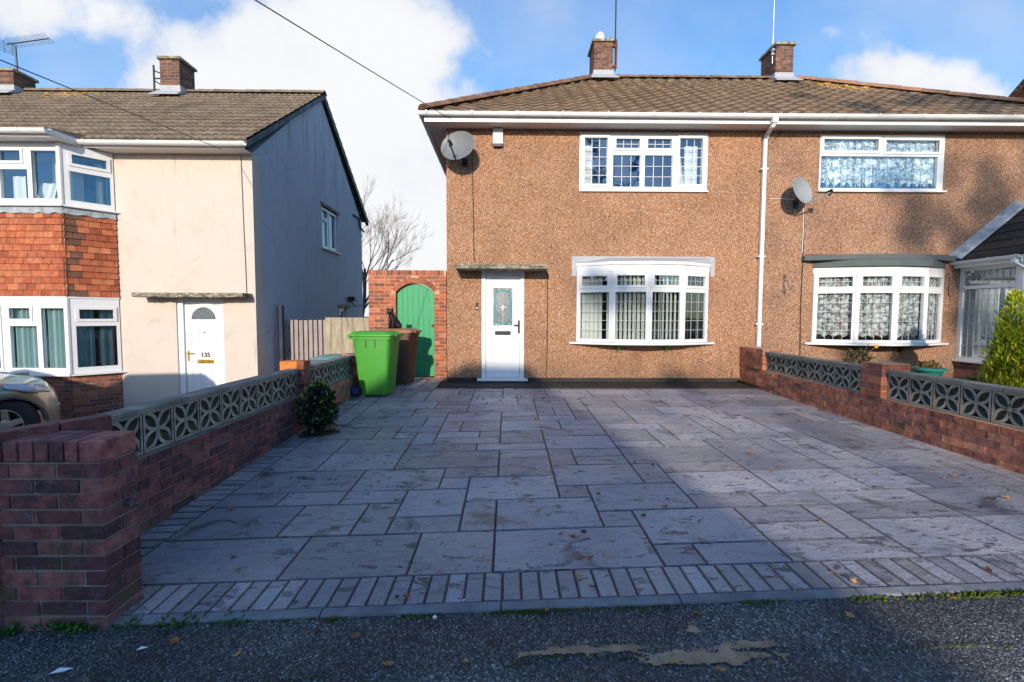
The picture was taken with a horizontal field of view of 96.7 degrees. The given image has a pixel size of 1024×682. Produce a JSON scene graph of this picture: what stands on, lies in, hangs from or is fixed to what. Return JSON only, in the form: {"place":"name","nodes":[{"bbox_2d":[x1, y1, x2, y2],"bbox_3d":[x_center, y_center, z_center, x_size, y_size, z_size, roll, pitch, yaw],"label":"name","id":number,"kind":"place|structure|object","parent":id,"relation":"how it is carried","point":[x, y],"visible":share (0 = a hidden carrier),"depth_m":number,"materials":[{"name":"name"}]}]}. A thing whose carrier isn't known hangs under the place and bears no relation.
{"place":"outdoors","nodes":[
{"label":"outdoors","id":0,"kind":"place"},
{"bbox_2d":[415,354,434,377],"bbox_3d":[27.171,-0.250,35.242,65.000,0.001,50.100,0,3,-1],"label":"back garden","id":1,"kind":"object","parent":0,"point":[427,376],"depth_m":12.04,"materials":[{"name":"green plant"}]},
{"bbox_2d":[696,41,1023,379],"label":"house","id":2,"kind":"structure","parent":1,"relation":"on","point":[914,211],"depth_m":8.81,"materials":[{"name":"concrete"}]},
{"bbox_2d":[771,0,774,63],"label":"aerial pole","id":3,"kind":"object","parent":2,"relation":"attached to","point":[772,51],"visible":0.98,"depth_m":11.77,"materials":[{"name":"metal"}]},
{"bbox_2d":[783,274,793,292],"bbox_3d":[5.287,-1.107,8.703,0.016,0.351,0.314,0,3,-1],"label":"hanging basket bracket","id":4,"kind":"object","parent":2,"relation":"attached to","point":[787,282],"visible":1,"depth_m":8.80,"materials":[{"name":"metal"}]},
{"bbox_2d":[800,204,804,350],"bbox_3d":[5.651,-0.979,8.869,0.052,3.307,0.014,0,3,-1],"label":"wall cable","id":5,"kind":"object","parent":2,"relation":"attached to","point":[801,280],"depth_m":8.86,"materials":[{"name":"plastic"}]},
{"bbox_2d":[793,177,832,208],"bbox_3d":[5.504,-2.775,8.481,0.651,0.532,0.582,1,3,15],"label":"satellite dish","id":6,"kind":"object","parent":2,"relation":"attached to","point":[802,190],"visible":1,"depth_m":8.48,"materials":[{"name":"metal"}]},
{"bbox_2d":[802,253,955,351],"bbox_3d":[7.082,-0.754,9.315,2.943,1.903,1.787,0,3,-1],"label":"bow window","id":7,"kind":"structure","parent":2,"relation":"in","point":[889,299],"depth_m":8.66,"materials":[{"name":"white plastic"}]},
{"bbox_2d":[817,135,946,192],"bbox_3d":[7.112,-3.424,9.176,2.475,1.080,0.950,0,3,-1],"label":"window","id":8,"kind":"structure","parent":2,"relation":"in","point":[847,163],"depth_m":8.82,"materials":[{"name":"white plastic"}]},
{"bbox_2d":[949,277,964,294],"bbox_3d":[8.533,-1.070,8.735,0.016,0.351,0.314,0,3,-1],"label":"hanging basket bracket","id":9,"kind":"object","parent":2,"relation":"attached to","point":[955,285],"visible":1,"depth_m":8.83,"materials":[{"name":"metal"}]},
{"bbox_2d":[1008,79,1023,97],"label":"house","id":10,"kind":"structure","parent":1,"relation":"on","point":[1018,91],"depth_m":12.43,"materials":[{"name":"brick"}]},
{"bbox_2d":[0,594,1023,681],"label":"pavement strip","id":11,"kind":"object","parent":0,"point":[281,650],"visible":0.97,"depth_m":2.10,"materials":[{"name":"asphalt"}]},
{"bbox_2d":[0,621,25,636],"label":"weed","id":12,"kind":"object","parent":11,"relation":"on","point":[6,632],"visible":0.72,"depth_m":2.23,"materials":[{"name":"green plant"}]},
{"bbox_2d":[50,667,71,673],"bbox_3d":[-1.968,1.437,1.989,0.081,0.008,0.025,0,3,-8],"label":"paper scrap","id":13,"kind":"object","parent":11,"relation":"on","point":[61,669],"visible":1,"depth_m":1.99,"materials":[{"name":"paper"}]},
{"bbox_2d":[37,617,96,633],"bbox_3d":[-2.212,1.390,2.273,0.315,0.099,0.185,0,3,-1],"label":"weed","id":14,"kind":"object","parent":11,"relation":"on","point":[55,626],"visible":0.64,"depth_m":2.22,"materials":[{"name":"green plant"}]},
{"bbox_2d":[87,623,98,629],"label":"weed","id":15,"kind":"object","parent":11,"relation":"on","point":[92,628],"visible":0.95,"depth_m":2.24,"materials":[{"name":"green plant"}]},
{"bbox_2d":[122,616,142,625],"bbox_3d":[-1.901,1.408,2.281,0.086,0.042,0.053,0,3,-1],"label":"weed","id":16,"kind":"object","parent":11,"relation":"on","point":[132,620],"visible":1,"depth_m":2.28,"materials":[{"name":"green plant"}]},
{"bbox_2d":[166,636,178,642],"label":"fallen leaf","id":17,"kind":"object","parent":11,"relation":"on","point":[174,639],"visible":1,"depth_m":2.15,"materials":[{"name":"brown plant"}]},
{"bbox_2d":[158,610,207,630],"bbox_3d":[-1.661,1.399,2.271,0.221,0.046,0.137,0,3,-1],"label":"weed","id":18,"kind":"object","parent":11,"relation":"on","point":[173,620],"visible":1,"depth_m":2.28,"materials":[{"name":"green plant"}]},
{"bbox_2d":[219,608,247,623],"bbox_3d":[-1.392,1.391,2.290,0.144,0.042,0.096,0,3,-1],"label":"weed","id":19,"kind":"object","parent":11,"relation":"on","point":[230,622],"visible":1,"depth_m":2.27,"materials":[{"name":"green plant"}]},
{"bbox_2d":[352,631,359,637],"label":"fallen leaf","id":20,"kind":"object","parent":11,"relation":"on","point":[355,635],"visible":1,"depth_m":2.14,"materials":[{"name":"brown plant"}]},
{"bbox_2d":[381,660,392,664],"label":"fallen leaf","id":21,"kind":"object","parent":11,"relation":"on","point":[387,662],"visible":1,"depth_m":1.97,"materials":[{"name":"brown plant"}]},
{"bbox_2d":[111,589,1023,681],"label":"moss","id":22,"kind":"object","parent":11,"relation":"on","point":[985,594],"visible":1,"depth_m":2.28,"materials":[{"name":"green plant"}]},
{"bbox_2d":[112,582,1023,625],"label":"kerb","id":23,"kind":"structure","parent":11,"relation":"on","point":[572,603],"depth_m":2.32,"materials":[{"name":"concrete"}]},
{"bbox_2d":[470,621,816,668],"bbox_3d":[0.677,1.350,2.029,1.800,0.066,0.490,0,3,-1],"label":"cement patch","id":24,"kind":"object","parent":11,"relation":"on","point":[728,654],"visible":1,"depth_m":1.98,"materials":[{"name":"grey concrete"}]},
{"bbox_2d":[513,660,519,665],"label":"fallen leaf","id":25,"kind":"object","parent":24,"relation":"on","point":[517,662],"visible":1,"depth_m":1.94,"materials":[{"name":"brown plant"}]},
{"bbox_2d":[670,656,677,663],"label":"fallen leaf","id":26,"kind":"object","parent":24,"relation":"on","point":[673,660],"visible":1,"depth_m":1.92,"materials":[{"name":"plant"}]},
{"bbox_2d":[712,665,725,671],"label":"fallen leaf","id":27,"kind":"object","parent":11,"relation":"on","point":[719,668],"visible":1,"depth_m":1.86,"materials":[{"name":"brown plant"}]},
{"bbox_2d":[845,610,855,618],"bbox_3d":[1.611,1.296,2.171,0.041,0.026,0.036,2,4,28],"label":"fallen leaf","id":28,"kind":"object","parent":11,"relation":"on","point":[848,614],"visible":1,"depth_m":2.17,"materials":[{"name":"brown plant"}]},
{"bbox_2d":[0,0,1023,316],"label":"sky","id":29,"kind":"structure","parent":0,"point":[431,50],"materials":[{"name":"blue"}]},
{"bbox_2d":[122,377,1023,615],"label":"driveway","id":30,"kind":"structure","parent":0,"point":[737,517],"depth_m":3.36,"materials":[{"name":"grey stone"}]},
{"bbox_2d":[0,414,111,632],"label":"brick wall","id":31,"kind":"structure","parent":30,"relation":"on","point":[100,422],"depth_m":2.39,"materials":[{"name":"red brick"}]},
{"bbox_2d":[0,431,142,631],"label":"brick pier wall","id":32,"kind":"structure","parent":30,"relation":"on","point":[70,547],"depth_m":2.25,"materials":[{"name":"brick"}]},
{"bbox_2d":[96,353,358,535],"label":"garden wall","id":33,"kind":"structure","parent":30,"relation":"on","point":[192,446],"depth_m":3.98,"materials":[{"name":"brick"}]},
{"bbox_2d":[299,429,340,437],"bbox_3d":[-2.309,1.105,5.499,0.476,0.017,0.332,-1,3,-18],"label":"soil patch","id":34,"kind":"object","parent":30,"relation":"on","point":[323,433],"visible":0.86,"depth_m":5.45,"materials":[{"name":"brown soil"}]},
{"bbox_2d":[293,377,340,435],"bbox_3d":[-2.330,0.794,5.462,0.542,0.724,0.404,0,3,-1],"label":"bush","id":35,"kind":"object","parent":34,"relation":"on","point":[316,408],"visible":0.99,"depth_m":5.37,"materials":[{"name":"green plant"}]},
{"bbox_2d":[324,424,340,429],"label":"leaf litter","id":36,"kind":"object","parent":34,"relation":"on","point":[334,427],"visible":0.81,"depth_m":5.59,"materials":[{"name":"brown plant"}]},
{"bbox_2d":[347,331,402,396],"bbox_3d":[-2.280,0.367,7.632,0.805,1.062,0.620,0,3,5],"label":"wheelie bin","id":37,"kind":"object","parent":30,"relation":"on","point":[376,353],"visible":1,"depth_m":7.39,"materials":[{"name":"plastic"}]},
{"bbox_2d":[376,328,421,383],"bbox_3d":[-2.191,0.288,8.751,0.805,1.062,0.620,1,3,8],"label":"wheelie bin","id":38,"kind":"object","parent":30,"relation":"on","point":[407,355],"visible":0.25,"depth_m":8.51,"materials":[{"name":"plastic"}]},
{"bbox_2d":[387,308,401,327],"bbox_3d":[-2.212,-0.434,8.600,0.256,0.393,0.334,0,3,-1],"label":"cat","id":39,"kind":"object","parent":38,"relation":"on","point":[393,321],"visible":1,"depth_m":8.51},
{"bbox_2d":[368,270,446,378],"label":"gateway wall","id":40,"kind":"structure","parent":30,"relation":"on","point":[385,286],"depth_m":9.45,"materials":[{"name":"brick"}]},
{"bbox_2d":[397,284,434,375],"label":"garden gate","id":41,"kind":"structure","parent":40,"relation":"attached to","point":[415,307],"depth_m":9.56,"materials":[{"name":"green paint"}]},
{"bbox_2d":[436,381,756,388],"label":"path","id":42,"kind":"structure","parent":0,"point":[572,385],"depth_m":8.52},
{"bbox_2d":[301,648,1023,681],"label":"pavement","id":43,"kind":"structure","parent":0,"point":[970,665],"depth_m":1.88,"materials":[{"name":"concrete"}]},
{"bbox_2d":[738,380,1023,418],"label":"front garden","id":44,"kind":"object","parent":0,"point":[944,402],"depth_m":7.07,"materials":[{"name":"soil"}]},
{"bbox_2d":[841,343,878,363],"bbox_3d":[5.614,0.443,7.364,0.531,0.838,0.406,0,3,-1],"label":"potted plant","id":45,"kind":"object","parent":44,"relation":"on","point":[861,353],"visible":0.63,"depth_m":7.34,"materials":[{"name":"green plant"}]},
{"bbox_2d":[739,346,1023,473],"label":"garden wall","id":46,"kind":"structure","parent":44,"relation":"on","point":[898,398],"depth_m":5.04,"materials":[{"name":"brick"}]},
{"bbox_2d":[911,360,948,387],"bbox_3d":[6.869,0.576,7.507,0.460,0.564,0.460,0,3,-1],"label":"planter","id":47,"kind":"object","parent":44,"relation":"on","point":[930,368],"visible":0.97,"depth_m":7.43,"materials":[{"name":"plastic"}]},
{"bbox_2d":[964,375,981,381],"bbox_3d":[7.886,0.745,7.718,0.433,0.330,0.383,0,3,-1],"label":"shrub","id":48,"kind":"object","parent":44,"relation":"on","point":[971,378],"visible":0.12,"depth_m":7.74,"materials":[{"name":"green plant"}]},
{"bbox_2d":[973,288,1023,400],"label":"conifer","id":49,"kind":"object","parent":44,"relation":"on","point":[1004,362],"visible":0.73,"depth_m":6.71,"materials":[{"name":"green plant"}]},
{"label":"neighbour drive","id":50,"kind":"structure","parent":0,"visible":0},
{"bbox_2d":[0,372,28,374],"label":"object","id":51,"kind":"object","parent":50,"relation":"on","point":[23,373],"visible":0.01,"depth_m":7.94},
{"bbox_2d":[0,374,60,428],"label":"parked car","id":52,"kind":"object","parent":50,"relation":"on","point":[27,400],"visible":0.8,"depth_m":6.63,"materials":[{"name":"beige paint"}]},
{"bbox_2d":[0,56,368,419],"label":"house","id":53,"kind":"structure","parent":50,"relation":"on","point":[142,260],"depth_m":8.90,"materials":[{"name":"beige paint"}]},
{"bbox_2d":[0,33,53,70],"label":"tv aerial","id":54,"kind":"object","parent":53,"relation":"attached to","point":[15,54],"visible":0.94,"depth_m":11.81,"materials":[{"name":"metal"}]},
{"bbox_2d":[0,142,121,213],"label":"window","id":55,"kind":"structure","parent":53,"relation":"in","point":[61,182],"depth_m":8.40,"materials":[{"name":"white plastic"}]},
{"bbox_2d":[0,298,128,376],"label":"window","id":56,"kind":"structure","parent":53,"relation":"in","point":[45,337],"depth_m":8.47,"materials":[{"name":"white plastic"}]},
{"bbox_2d":[0,59,220,148],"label":"overhead wire","id":57,"kind":"object","parent":53,"relation":"attached to","point":[99,100],"visible":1,"depth_m":5.22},
{"bbox_2d":[177,298,224,393],"bbox_3d":[-6.122,0.309,9.067,0.953,2.400,0.176,0,3,-1],"label":"door","id":58,"kind":"structure","parent":53,"relation":"in","point":[200,320],"depth_m":9.02,"materials":[{"name":"white plastic"}]},
{"bbox_2d":[320,201,340,254],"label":"window","id":59,"kind":"structure","parent":53,"relation":"in","point":[328,216],"depth_m":12.66,"materials":[{"name":"white plastic"}]},
{"bbox_2d":[338,304,350,317],"bbox_3d":[-5.528,-0.599,13.748,0.990,0.990,0.970,0,3,-1],"label":"window","id":60,"kind":"structure","parent":53,"relation":"in","point":[342,307],"depth_m":13.85,"materials":[{"name":"white plastic"}]},
{"bbox_2d":[310,359,322,362],"bbox_3d":[-3.296,0.869,7.779,0.805,1.062,0.620,1,3,9],"label":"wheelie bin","id":61,"kind":"object","parent":50,"relation":"on","point":[314,360],"visible":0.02,"depth_m":7.82,"materials":[{"name":"plastic"}]},
{"bbox_2d":[310,354,340,359],"bbox_3d":[-3.297,0.792,8.626,0.805,1.062,0.620,0,3,4],"label":"wheelie bin","id":62,"kind":"object","parent":50,"relation":"on","point":[325,357],"visible":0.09,"depth_m":8.34,"materials":[{"name":"plastic"}]},
{"label":"side path","id":63,"kind":"structure","parent":0,"visible":0},
{"bbox_2d":[277,305,325,370],"bbox_3d":[-4.559,0.240,9.867,1.015,2.019,0.360,0,3,-1],"label":"picket fence","id":64,"kind":"object","parent":63,"relation":"on","point":[284,349],"visible":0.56,"depth_m":9.97,"materials":[{"name":"brown wood"}]},
{"bbox_2d":[325,317,368,353],"bbox_3d":[-3.506,0.367,9.984,1.156,1.760,0.060,0,3,-1],"label":"panel fence","id":65,"kind":"object","parent":63,"relation":"on","point":[337,332],"visible":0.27,"depth_m":9.93,"materials":[{"name":"beige wood"}]},
{"label":"ground","id":66,"kind":"structure","parent":0,"visible":0},
{"bbox_2d":[362,175,434,317],"bbox_3d":[-6.695,-3.850,23.265,5.280,8.925,6.779,0,3,-1],"label":"bare tree","id":67,"kind":"object","parent":66,"relation":"on","point":[365,274],"visible":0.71,"depth_m":23.46,"materials":[{"name":"brown plant"}]},
{"bbox_2d":[417,32,783,381],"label":"house","id":68,"kind":"structure","parent":66,"relation":"on","point":[627,213],"depth_m":8.79,"materials":[{"name":"concrete"}]},
{"bbox_2d":[255,0,451,119],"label":"overhead wire","id":69,"kind":"object","parent":68,"relation":"attached to","point":[340,52],"visible":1,"depth_m":5.03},
{"bbox_2d":[441,131,474,166],"bbox_3d":[-0.983,-3.543,8.290,0.545,0.581,0.691,-1,3,-22],"label":"satellite dish","id":70,"kind":"object","parent":68,"relation":"attached to","point":[455,146],"visible":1,"depth_m":8.33,"materials":[{"name":"metal"}]},
{"bbox_2d":[470,130,474,260],"bbox_3d":[-0.754,-2.764,8.711,0.099,2.474,0.013,0,3,-1],"label":"wall cable","id":71,"kind":"object","parent":68,"relation":"attached to","point":[473,200],"depth_m":8.72,"materials":[{"name":"plastic"}]},
{"bbox_2d":[477,271,527,380],"bbox_3d":[-0.183,-0.312,8.855,0.982,2.232,0.260,0,3,-1],"label":"door","id":72,"kind":"structure","parent":68,"relation":"in","point":[502,291],"depth_m":8.89,"materials":[{"name":"white plastic"}]},
{"bbox_2d":[545,273,549,379],"bbox_3d":[0.708,-0.269,8.863,0.104,2.087,0.013,0,3,-1],"label":"wall cable","id":73,"kind":"object","parent":68,"relation":"attached to","point":[547,317],"depth_m":8.84,"materials":[{"name":"plastic"}]},
{"bbox_2d":[613,0,617,70],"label":"aerial pole","id":74,"kind":"object","parent":68,"relation":"attached to","point":[615,45],"visible":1,"depth_m":11.60,"materials":[{"name":"metal"}]},
{"bbox_2d":[569,256,714,351],"bbox_3d":[2.526,-0.736,9.274,2.832,1.841,1.787,0,3,-1],"label":"bow window","id":75,"kind":"structure","parent":68,"relation":"in","point":[621,300],"depth_m":8.66,"materials":[{"name":"white plastic"}]},
{"bbox_2d":[579,132,708,192],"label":"window","id":76,"kind":"structure","parent":68,"relation":"in","point":[608,161],"depth_m":8.74,"materials":[{"name":"white plastic"}]}
]}

